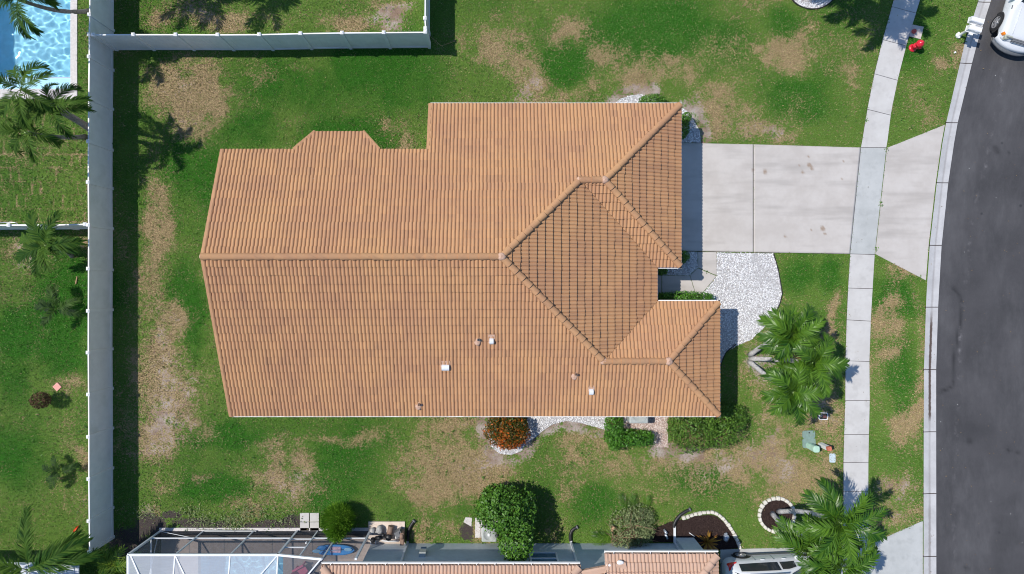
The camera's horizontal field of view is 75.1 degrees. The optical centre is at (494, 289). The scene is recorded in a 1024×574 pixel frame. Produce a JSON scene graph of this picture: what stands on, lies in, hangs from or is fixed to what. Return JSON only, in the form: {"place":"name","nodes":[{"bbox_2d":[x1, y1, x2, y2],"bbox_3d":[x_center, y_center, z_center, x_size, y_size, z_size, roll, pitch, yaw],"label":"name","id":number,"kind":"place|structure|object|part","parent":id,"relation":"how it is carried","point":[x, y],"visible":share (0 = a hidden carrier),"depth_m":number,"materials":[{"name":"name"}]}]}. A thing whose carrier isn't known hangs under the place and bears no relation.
{"place":"outdoors","nodes":[
{"label":"outdoors","id":0,"kind":"place"},
{"bbox_2d":[161,539,369,573],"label":"patio","id":1,"kind":"structure","parent":0,"point":[290,564],"depth_m":30.48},
{"bbox_2d":[127,528,369,573],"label":"pool cage","id":2,"kind":"object","parent":1,"relation":"on","point":[155,560],"visible":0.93,"depth_m":27.71,"materials":[{"name":"white metal"}]},
{"bbox_2d":[203,530,235,531],"bbox_3d":[-12.627,11.046,30.380,1.587,0.040,0.157,1,90,0],"label":"plank","id":3,"kind":"object","parent":2,"relation":"on","point":[219,530],"visible":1,"depth_m":30.36,"materials":[{"name":"white wood"}]},
{"bbox_2d":[235,530,256,531],"bbox_3d":[-11.389,11.039,30.380,1.012,0.040,0.093,0,90,0],"label":"plank","id":4,"kind":"object","parent":2,"relation":"on","point":[245,530],"visible":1,"depth_m":30.39,"materials":[{"name":"white wood"}]},
{"bbox_2d":[291,561,311,573],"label":"garden chair","id":5,"kind":"object","parent":1,"relation":"on","point":[301,569],"visible":0.89,"depth_m":30.14,"materials":[{"name":"fabric"}]},
{"bbox_2d":[316,544,354,554],"bbox_3d":[-7.268,11.832,30.330,1.760,0.280,0.488,1,90,0],"label":"kayak","id":6,"kind":"object","parent":1,"relation":"on","point":[339,548],"visible":0.93,"depth_m":30.25,"materials":[{"name":"blue plastic"}]},
{"bbox_2d":[312,548,351,552],"bbox_3d":[-7.383,11.830,30.200,1.811,0.030,0.170,-3,90,0],"label":"paddle","id":7,"kind":"object","parent":6,"relation":"on","point":[319,551],"visible":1,"depth_m":30.19,"materials":[{"name":"blue plastic"}]},
{"bbox_2d":[0,0,978,573],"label":"ground","id":8,"kind":"structure","parent":0,"point":[140,532],"depth_m":30.50,"materials":[{"name":"green plant"}]},
{"bbox_2d":[0,0,76,98],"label":"swimming pool","id":9,"kind":"structure","parent":8,"relation":"in","point":[54,47],"depth_m":30.61,"materials":[{"name":"liquid"}]},
{"bbox_2d":[28,391,51,408],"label":"sapling","id":10,"kind":"object","parent":8,"relation":"on","point":[46,397],"visible":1,"depth_m":29.69,"materials":[{"name":"brown plant"}]},
{"bbox_2d":[7,562,78,573],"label":"patio roof","id":11,"kind":"structure","parent":8,"relation":"on","point":[24,565],"depth_m":27.97,"materials":[{"name":"white plastic"}]},
{"bbox_2d":[0,104,87,164],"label":"palm tree","id":12,"kind":"object","parent":8,"relation":"on","point":[50,138],"visible":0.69,"depth_m":26.79,"materials":[{"name":"green plant"}]},
{"bbox_2d":[0,59,87,132],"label":"palm tree","id":13,"kind":"object","parent":8,"relation":"on","point":[32,95],"visible":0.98,"depth_m":25.68,"materials":[{"name":"green plant"}]},
{"bbox_2d":[0,222,87,229],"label":"vinyl fence","id":14,"kind":"object","parent":8,"relation":"on","point":[9,226],"visible":0.61,"depth_m":29.30,"materials":[{"name":"white plastic"}]},
{"bbox_2d":[0,0,88,39],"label":"palm tree","id":15,"kind":"object","parent":8,"relation":"on","point":[18,9],"visible":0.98,"depth_m":26.19,"materials":[{"name":"green plant"}]},
{"bbox_2d":[14,209,87,278],"bbox_3d":[-19.099,-1.989,29.124,3.197,2.808,3.089,0,90,0],"label":"palm tree","id":16,"kind":"object","parent":8,"relation":"on","point":[36,250],"visible":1,"depth_m":28.24,"materials":[{"name":"green plant"}]},
{"bbox_2d":[0,503,103,573],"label":"palm tree","id":17,"kind":"object","parent":8,"relation":"on","point":[64,548],"visible":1,"depth_m":26.96,"materials":[{"name":"green plant"}]},
{"bbox_2d":[17,82,95,139],"bbox_3d":[-17.591,-7.254,28.191,2.527,4.701,2.596,32,90,0],"label":"palm tree","id":18,"kind":"object","parent":8,"relation":"on","point":[78,101],"visible":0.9,"depth_m":26.26,"materials":[{"name":"green plant"}]},
{"bbox_2d":[53,382,61,390],"bbox_3d":[-20.036,4.442,30.470,0.290,0.050,0.290,-43,90,0],"label":"stepping tile","id":19,"kind":"object","parent":8,"relation":"on","point":[57,386],"visible":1,"depth_m":30.45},
{"bbox_2d":[34,282,85,327],"bbox_3d":[-19.486,0.676,29.946,2.271,1.170,2.023,0,90,0],"label":"palm tree","id":20,"kind":"object","parent":8,"relation":"on","point":[49,306],"visible":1,"depth_m":29.57,"materials":[{"name":"green plant"}]},
{"bbox_2d":[42,455,81,489],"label":"palm tree","id":21,"kind":"object","parent":8,"relation":"on","point":[54,475],"visible":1,"depth_m":29.88,"materials":[{"name":"green plant"}]},
{"bbox_2d":[86,0,114,552],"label":"vinyl fence","id":22,"kind":"object","parent":8,"relation":"on","point":[100,269],"visible":0.94,"depth_m":29.53,"materials":[{"name":"white plastic"}]},
{"bbox_2d":[79,543,121,573],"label":"palm shrub","id":23,"kind":"object","parent":8,"relation":"on","point":[94,569],"visible":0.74,"depth_m":28.64,"materials":[{"name":"green plant"}]},
{"bbox_2d":[90,544,140,573],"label":"palm shrub","id":24,"kind":"object","parent":8,"relation":"on","point":[118,562],"visible":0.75,"depth_m":28.69,"materials":[{"name":"green plant"}]},
{"bbox_2d":[123,498,305,529],"bbox_3d":[-12.847,10.254,30.419,8.578,0.172,1.466,0,90,0],"label":"ground cover","id":25,"kind":"object","parent":8,"relation":"on","point":[228,521],"visible":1,"depth_m":30.41,"materials":[{"name":"green plant"}]},
{"bbox_2d":[91,30,430,50],"bbox_3d":[-10.148,-11.019,29.551,14.454,1.908,0.200,0,90,0],"label":"vinyl fence","id":26,"kind":"object","parent":8,"relation":"on","point":[274,42],"visible":1,"depth_m":29.46,"materials":[{"name":"white plastic"}]},
{"bbox_2d":[278,556,282,573],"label":"swimming pool","id":27,"kind":"structure","parent":8,"relation":"in","point":[280,566],"depth_m":30.60,"materials":[{"name":"liquid"}]},
{"bbox_2d":[300,513,308,521],"bbox_3d":[-8.712,10.417,30.475,0.415,0.050,0.400,-1,90,0],"label":"paver","id":28,"kind":"object","parent":8,"relation":"on","point":[305,517],"visible":1,"depth_m":30.45,"materials":[{"name":"concrete"}]},
{"bbox_2d":[300,522,308,530],"bbox_3d":[-8.712,10.839,30.475,0.415,0.050,0.400,-1,90,0],"label":"paver","id":29,"kind":"object","parent":8,"relation":"on","point":[304,525],"visible":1,"depth_m":30.45,"materials":[{"name":"concrete"}]},
{"bbox_2d":[310,513,318,521],"bbox_3d":[-8.258,10.417,30.475,0.415,0.050,0.400,-1,90,0],"label":"paver","id":30,"kind":"object","parent":8,"relation":"on","point":[314,517],"visible":0.86,"depth_m":30.45,"materials":[{"name":"concrete"}]},
{"bbox_2d":[310,522,318,530],"bbox_3d":[-8.258,10.839,30.475,0.415,0.050,0.400,-1,90,0],"label":"paver","id":31,"kind":"object","parent":8,"relation":"on","point":[315,525],"visible":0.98,"depth_m":30.45,"materials":[{"name":"concrete"}]},
{"bbox_2d":[318,500,356,543],"bbox_3d":[-7.007,10.290,29.592,1.723,2.053,1.744,23,90,0],"label":"arborvitae shrub","id":32,"kind":"object","parent":8,"relation":"on","point":[334,525],"visible":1,"depth_m":29.36,"materials":[{"name":"green plant"}]},
{"bbox_2d":[368,521,404,543],"bbox_3d":[-4.954,11.105,30.465,1.666,0.070,1.001,0,90,0],"label":"equipment pad","id":33,"kind":"object","parent":8,"relation":"on","point":[385,524],"visible":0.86,"depth_m":30.43,"materials":[{"name":"beige concrete"}]},
{"bbox_2d":[370,527,374,534],"bbox_3d":[-5.561,10.999,30.321,0.249,0.301,0.355,0,90,0],"label":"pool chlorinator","id":34,"kind":"object","parent":33,"relation":"on","point":[372,530],"visible":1,"depth_m":30.22,"materials":[{"name":"white plastic"}]},
{"bbox_2d":[376,525,382,533],"bbox_3d":[-5.248,10.922,30.286,0.343,0.396,0.383,34,90,0],"label":"rock","id":35,"kind":"object","parent":33,"relation":"on","point":[379,529],"visible":1,"depth_m":30.16,"materials":[{"name":"white stone"}]},
{"bbox_2d":[370,525,398,544],"bbox_3d":[-5.092,11.178,30.238,1.347,0.395,0.834,-10,90,0],"label":"pool pump","id":36,"kind":"object","parent":33,"relation":"on","point":[388,537],"visible":0.97,"depth_m":30.16,"materials":[{"name":"black plastic"}]},
{"bbox_2d":[394,527,401,538],"bbox_3d":[-4.335,11.017,30.125,0.300,0.570,0.300,-29,90,0],"label":"filter housing","id":37,"kind":"object","parent":33,"relation":"on","point":[398,531],"visible":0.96,"depth_m":29.91,"materials":[{"name":"grey plastic"}]},
{"bbox_2d":[400,529,404,545],"bbox_3d":[-4.181,11.197,30.095,0.200,0.670,0.550,0,90,0],"label":"timer cabinet","id":38,"kind":"object","parent":33,"relation":"on","point":[402,537],"visible":1,"depth_m":29.85,"materials":[{"name":"beige plastic"}]},
{"bbox_2d":[406,519,415,540],"bbox_3d":[-3.875,10.989,30.425,0.261,0.162,1.042,19,90,0],"label":"drain pipe","id":39,"kind":"object","parent":8,"relation":"on","point":[409,529],"visible":1,"depth_m":30.36,"materials":[{"name":"black plastic"}]},
{"bbox_2d":[423,0,430,44],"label":"vinyl fence","id":40,"kind":"object","parent":8,"relation":"on","point":[426,17],"visible":0.9,"depth_m":29.54,"materials":[{"name":"white plastic"}]},
{"bbox_2d":[199,102,720,416],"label":"tiled house","id":41,"kind":"structure","parent":8,"relation":"on","point":[490,259],"depth_m":26.65,"materials":[{"name":"tile"}]},
{"bbox_2d":[464,517,471,525],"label":"stone slab","id":42,"kind":"structure","parent":8,"relation":"on","point":[468,520],"depth_m":30.46,"materials":[{"name":"grey stone"}]},
{"bbox_2d":[475,518,480,537],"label":"stone slab","id":43,"kind":"structure","parent":8,"relation":"on","point":[478,531],"depth_m":30.46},
{"bbox_2d":[0,0,966,548],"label":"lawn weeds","id":44,"kind":"object","parent":8,"relation":"on","point":[442,432],"visible":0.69,"depth_m":30.44,"materials":[{"name":"green plant"}]},
{"bbox_2d":[481,520,497,541],"bbox_3d":[-0.259,10.936,30.065,0.800,0.870,0.800,0,90,0],"label":"air conditioner","id":45,"kind":"object","parent":8,"relation":"on","point":[487,536],"visible":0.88,"depth_m":29.69,"materials":[{"name":"white metal"}]},
{"bbox_2d":[473,482,537,560],"bbox_3d":[0.477,10.076,29.027,2.869,2.976,3.268,0,90,0],"label":"garden tree","id":46,"kind":"object","parent":8,"relation":"on","point":[518,524],"visible":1,"depth_m":28.39,"materials":[{"name":"green plant"}]},
{"bbox_2d":[482,417,530,450],"bbox_3d":[0.521,6.311,29.825,2.239,1.418,1.912,0,90,0],"label":"croton bush","id":47,"kind":"object","parent":8,"relation":"on","point":[495,438],"visible":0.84,"depth_m":29.56,"materials":[{"name":"orange plant"}]},
{"bbox_2d":[2,0,1016,554],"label":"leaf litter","id":48,"kind":"object","parent":8,"relation":"on","point":[410,422],"visible":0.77,"depth_m":30.43,"materials":[{"name":"plant"}]},
{"bbox_2d":[320,527,719,573],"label":"grey blue house","id":49,"kind":"structure","parent":8,"relation":"on","point":[684,556],"depth_m":27.38,"materials":[{"name":"tile"}]},
{"bbox_2d":[529,552,558,560],"bbox_3d":[2.112,11.600,28.750,1.235,1.280,0.080,0,90,0],"label":"window","id":50,"kind":"structure","parent":49,"relation":"in","point":[537,556],"depth_m":28.94,"materials":[{"name":"blue glass"}]},
{"bbox_2d":[569,525,578,541],"bbox_3d":[3.547,11.112,30.425,0.304,0.162,0.813,28,90,0],"label":"drain pipe","id":51,"kind":"object","parent":8,"relation":"on","point":[571,532],"visible":1,"depth_m":30.37,"materials":[{"name":"black plastic"}]},
{"bbox_2d":[591,492,661,548],"bbox_3d":[5.969,10.625,30.042,3.258,0.950,2.808,0,90,0],"label":"shrub","id":52,"kind":"object","parent":8,"relation":"on","point":[631,532],"visible":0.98,"depth_m":30.10,"materials":[{"name":"green plant"}]},
{"bbox_2d":[603,417,655,451],"bbox_3d":[6.033,6.327,29.960,2.311,1.112,1.818,0,90,0],"label":"hedge","id":53,"kind":"object","parent":8,"relation":"on","point":[616,435],"visible":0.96,"depth_m":29.67,"materials":[{"name":"green plant"}]},
{"bbox_2d":[625,417,647,422],"bbox_3d":[6.427,5.544,30.065,0.980,0.870,0.980,0,90,0],"label":"air conditioner","id":54,"kind":"object","parent":8,"relation":"on","point":[636,419],"visible":0.24,"depth_m":29.70,"materials":[{"name":"white metal"}]},
{"bbox_2d":[623,417,668,447],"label":"pink gravel","id":55,"kind":"structure","parent":8,"relation":"on","point":[649,429],"depth_m":30.47,"materials":[{"name":"pink gravel"}]},
{"bbox_2d":[488,0,831,454],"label":"white gravel","id":56,"kind":"structure","parent":8,"relation":"on","point":[715,293],"depth_m":30.47,"materials":[{"name":"white gravel"}]},
{"bbox_2d":[638,93,665,102],"bbox_3d":[7.133,-8.554,30.112,1.287,0.822,0.711,0,90,0],"label":"shrub","id":57,"kind":"object","parent":56,"relation":"on","point":[647,97],"visible":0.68,"depth_m":29.91,"materials":[{"name":"green plant"}]},
{"bbox_2d":[658,269,667,275],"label":"shrub","id":58,"kind":"object","parent":56,"relation":"on","point":[661,272],"visible":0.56,"depth_m":29.87,"materials":[{"name":"green plant"}]},
{"bbox_2d":[682,251,689,263],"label":"shrub","id":59,"kind":"object","parent":56,"relation":"on","point":[685,257],"visible":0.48,"depth_m":29.88,"materials":[{"name":"green plant"}]},
{"bbox_2d":[682,112,691,138],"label":"shrub","id":60,"kind":"object","parent":56,"relation":"on","point":[685,123],"visible":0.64,"depth_m":29.76,"materials":[{"name":"green plant"}]},
{"bbox_2d":[773,253,782,307],"bbox_3d":[12.968,-0.281,30.480,0.376,0.070,2.786,-2,90,0],"label":"bed edging","id":61,"kind":"object","parent":56,"relation":"on","point":[780,280],"visible":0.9,"depth_m":30.45,"materials":[{"name":"rubber"}]},
{"bbox_2d":[792,0,832,9],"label":"bed edging","id":62,"kind":"object","parent":56,"relation":"on","point":[809,8],"visible":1,"depth_m":30.44,"materials":[{"name":"rubber"}]},
{"bbox_2d":[672,507,690,527],"bbox_3d":[8.490,10.389,30.425,0.306,0.162,1.201,44,90,0],"label":"drain pipe","id":63,"kind":"object","parent":8,"relation":"on","point":[682,513],"visible":1,"depth_m":30.37,"materials":[{"name":"black plastic"}]},
{"bbox_2d":[658,290,714,299],"bbox_3d":[8.556,0.355,30.026,2.692,0.988,0.705,0,90,0],"label":"porch hedge","id":64,"kind":"object","parent":8,"relation":"on","point":[684,296],"visible":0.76,"depth_m":29.81,"materials":[{"name":"green plant"}]},
{"bbox_2d":[658,252,715,292],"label":"front walk","id":65,"kind":"structure","parent":8,"relation":"on","point":[702,280],"depth_m":30.47,"materials":[{"name":"concrete"}]},
{"bbox_2d":[666,403,748,455],"bbox_3d":[9.538,6.252,29.784,3.779,1.497,2.388,0,90,0],"label":"hedge","id":66,"kind":"object","parent":8,"relation":"on","point":[727,414],"visible":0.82,"depth_m":29.64,"materials":[{"name":"green plant"}]},
{"bbox_2d":[650,500,792,549],"bbox_3d":[10.435,11.040,30.492,6.666,0.013,1.858,-12,90,0],"label":"mulch bed","id":67,"kind":"object","parent":8,"relation":"on","point":[687,530],"visible":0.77,"depth_m":30.49,"materials":[{"name":"brown wood"}]},
{"bbox_2d":[696,532,719,549],"bbox_3d":[9.657,11.420,30.055,1.213,0.590,1.128,0,90,0],"label":"bromeliad","id":68,"kind":"object","parent":67,"relation":"on","point":[708,542],"visible":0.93,"depth_m":30.17,"materials":[{"name":"brown plant"}]},
{"bbox_2d":[723,532,728,541],"bbox_3d":[10.567,11.294,30.383,0.272,0.335,0.425,15,90,0],"label":"path light","id":69,"kind":"object","parent":67,"relation":"on","point":[726,537],"visible":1,"depth_m":30.30,"materials":[{"name":"metal"}]},
{"bbox_2d":[770,511,847,573],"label":"palm tree","id":70,"kind":"object","parent":67,"relation":"on","point":[787,535],"visible":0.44,"depth_m":26.03,"materials":[{"name":"green plant"}]},
{"bbox_2d":[777,515,880,573],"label":"palm tree","id":71,"kind":"object","parent":67,"relation":"on","point":[866,558],"visible":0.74,"depth_m":25.47,"materials":[{"name":"green plant"}]},
{"bbox_2d":[776,476,888,566],"bbox_3d":[13.254,8.953,27.530,3.543,6.034,3.136,0,90,0],"label":"palm tree","id":72,"kind":"object","parent":67,"relation":"on","point":[849,532],"visible":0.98,"depth_m":25.14,"materials":[{"name":"green plant"}]},
{"bbox_2d":[747,302,826,364],"bbox_3d":[12.058,1.796,28.244,2.766,4.630,2.634,0,90,0],"label":"palm tree","id":73,"kind":"object","parent":8,"relation":"on","point":[783,338],"visible":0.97,"depth_m":26.68,"materials":[{"name":"green plant"}]},
{"bbox_2d":[747,358,827,426],"bbox_3d":[12.214,4.211,28.380,2.688,4.335,2.869,0,90,0],"label":"palm tree","id":74,"kind":"object","parent":8,"relation":"on","point":[800,395],"visible":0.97,"depth_m":26.60,"materials":[{"name":"green plant"}]},
{"bbox_2d":[748,330,849,397],"bbox_3d":[12.936,3.000,28.338,2.692,4.440,2.683,0,90,0],"label":"palm tree","id":75,"kind":"object","parent":8,"relation":"on","point":[817,372],"visible":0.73,"depth_m":26.49,"materials":[{"name":"green plant"}]},
{"bbox_2d":[687,7,913,462],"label":"pavement joints","id":76,"kind":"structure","parent":8,"relation":"on","point":[821,253],"depth_m":30.49,"materials":[{"name":"grey concrete"}]},
{"bbox_2d":[802,430,815,447],"bbox_3d":[14.373,6.845,30.475,0.600,0.050,0.795,-2,90,0],"label":"utility vault","id":77,"kind":"object","parent":8,"relation":"on","point":[807,437],"visible":0.9,"depth_m":30.46,"materials":[{"name":"green plastic"}]},
{"bbox_2d":[806,443,819,452],"bbox_3d":[14.374,7.132,30.080,0.290,0.750,0.290,0,90,0],"label":"cable pedestal","id":78,"kind":"object","parent":77,"relation":"on","point":[813,447],"visible":1,"depth_m":29.84,"materials":[{"name":"green plastic"}]},
{"bbox_2d":[818,412,827,419],"bbox_3d":[15.031,5.787,30.475,0.420,0.050,0.330,2,90,0],"label":"valve box","id":79,"kind":"object","parent":8,"relation":"on","point":[823,415],"visible":0.84,"depth_m":30.46,"materials":[{"name":"white plastic"}]},
{"bbox_2d":[818,442,831,450],"bbox_3d":[14.906,7.085,30.060,0.175,0.880,0.175,-12,90,0],"label":"marker post","id":80,"kind":"object","parent":8,"relation":"on","point":[825,446],"visible":0.96,"depth_m":29.91,"materials":[{"name":"white plastic"}]},
{"bbox_2d":[829,453,835,462],"bbox_3d":[15.453,7.704,30.483,0.280,0.035,0.415,0,90,0],"label":"meter lid","id":81,"kind":"object","parent":8,"relation":"on","point":[833,456],"visible":1,"depth_m":30.47,"materials":[{"name":"white plastic"}]},
{"bbox_2d":[850,148,885,253],"bbox_3d":[17.095,-4.075,30.495,1.144,0.050,4.984,6,90,0],"label":"sidewalk crossing","id":82,"kind":"object","parent":8,"relation":"on","point":[868,193],"visible":1,"depth_m":30.47,"materials":[{"name":"grey concrete"}]},
{"bbox_2d":[875,125,944,279],"bbox_3d":[18.926,-4.143,30.497,2.496,0.046,7.177,7,90,0],"label":"driveway apron","id":83,"kind":"object","parent":8,"relation":"on","point":[907,196],"visible":1,"depth_m":30.47,"materials":[{"name":"concrete"}]},
{"bbox_2d":[909,25,923,38],"bbox_3d":[19.297,-11.820,30.483,0.541,0.035,0.580,14,90,0],"label":"valve pad","id":84,"kind":"object","parent":8,"relation":"on","point":[918,33],"visible":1,"depth_m":30.46,"materials":[{"name":"concrete"}]},
{"bbox_2d":[909,40,924,51],"bbox_3d":[19.133,-11.067,30.113,0.365,0.774,0.372,8,90,0],"label":"fire hydrant","id":85,"kind":"object","parent":8,"relation":"on","point":[919,44],"visible":1,"depth_m":30.04,"materials":[{"name":"red metal"}]},
{"bbox_2d":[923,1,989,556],"bbox_3d":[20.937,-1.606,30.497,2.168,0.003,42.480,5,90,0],"label":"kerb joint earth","id":86,"kind":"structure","parent":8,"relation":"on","point":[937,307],"depth_m":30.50,"materials":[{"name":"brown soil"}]},
{"bbox_2d":[924,0,990,573],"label":"kerb","id":87,"kind":"structure","parent":8,"relation":"on","point":[933,278],"depth_m":30.48,"materials":[{"name":"concrete"}]},
{"bbox_2d":[955,24,975,38],"bbox_3d":[21.209,-11.637,29.970,0.300,1.060,0.780,16,90,0],"label":"mailbox post","id":88,"kind":"object","parent":8,"relation":"on","point":[958,35],"visible":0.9,"depth_m":30.22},
{"bbox_2d":[965,24,982,34],"bbox_3d":[21.113,-11.487,29.343,0.575,0.265,0.271,16,90,0],"label":"mailbox","id":89,"kind":"object","parent":88,"relation":"on","point":[973,29],"visible":1,"depth_m":29.25,"materials":[{"name":"white metal"}]},
{"bbox_2d":[967,16,984,25],"bbox_3d":[21.218,-11.863,29.343,0.575,0.265,0.271,16,90,0],"label":"mailbox","id":90,"kind":"object","parent":88,"relation":"on","point":[977,21],"visible":1,"depth_m":29.25,"materials":[{"name":"white metal"}]},
{"bbox_2d":[682,143,860,253],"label":"driveway","id":91,"kind":"structure","parent":0,"point":[804,198],"depth_m":30.47,"materials":[{"name":"concrete"}]},
{"bbox_2d":[720,521,922,573],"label":"driveway","id":92,"kind":"structure","parent":0,"point":[901,552],"depth_m":30.47,"materials":[{"name":"grey concrete"}]},
{"bbox_2d":[720,550,809,573],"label":"parked car","id":93,"kind":"object","parent":92,"relation":"on","point":[760,563],"visible":0.7,"depth_m":29.42,"materials":[{"name":"white paint"}]},
{"bbox_3d":[11.622,12.160,29.184,1.712,0.470,0.194,-3,90,0],"label":"side window","id":94,"kind":"part","parent":93,"relation":"part of","materials":[{"name":"black glass"}]},
{"bbox_3d":[12.896,12.091,29.241,0.660,0.447,0.155,-2,90,0],"label":"side window","id":95,"kind":"part","parent":93,"relation":"part of","materials":[{"name":"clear glass"}]},
{"bbox_2d":[843,0,919,573],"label":"sidewalk","id":96,"kind":"structure","parent":0,"point":[861,266],"depth_m":30.47,"materials":[{"name":"concrete"}]},
{"bbox_2d":[936,0,1023,573],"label":"road","id":97,"kind":"structure","parent":0,"point":[979,371],"depth_m":30.49,"materials":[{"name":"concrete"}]},
{"bbox_2d":[990,0,1023,55],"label":"pickup truck","id":98,"kind":"object","parent":97,"relation":"on","point":[1007,24],"visible":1,"depth_m":29.56,"materials":[{"name":"white paint"}]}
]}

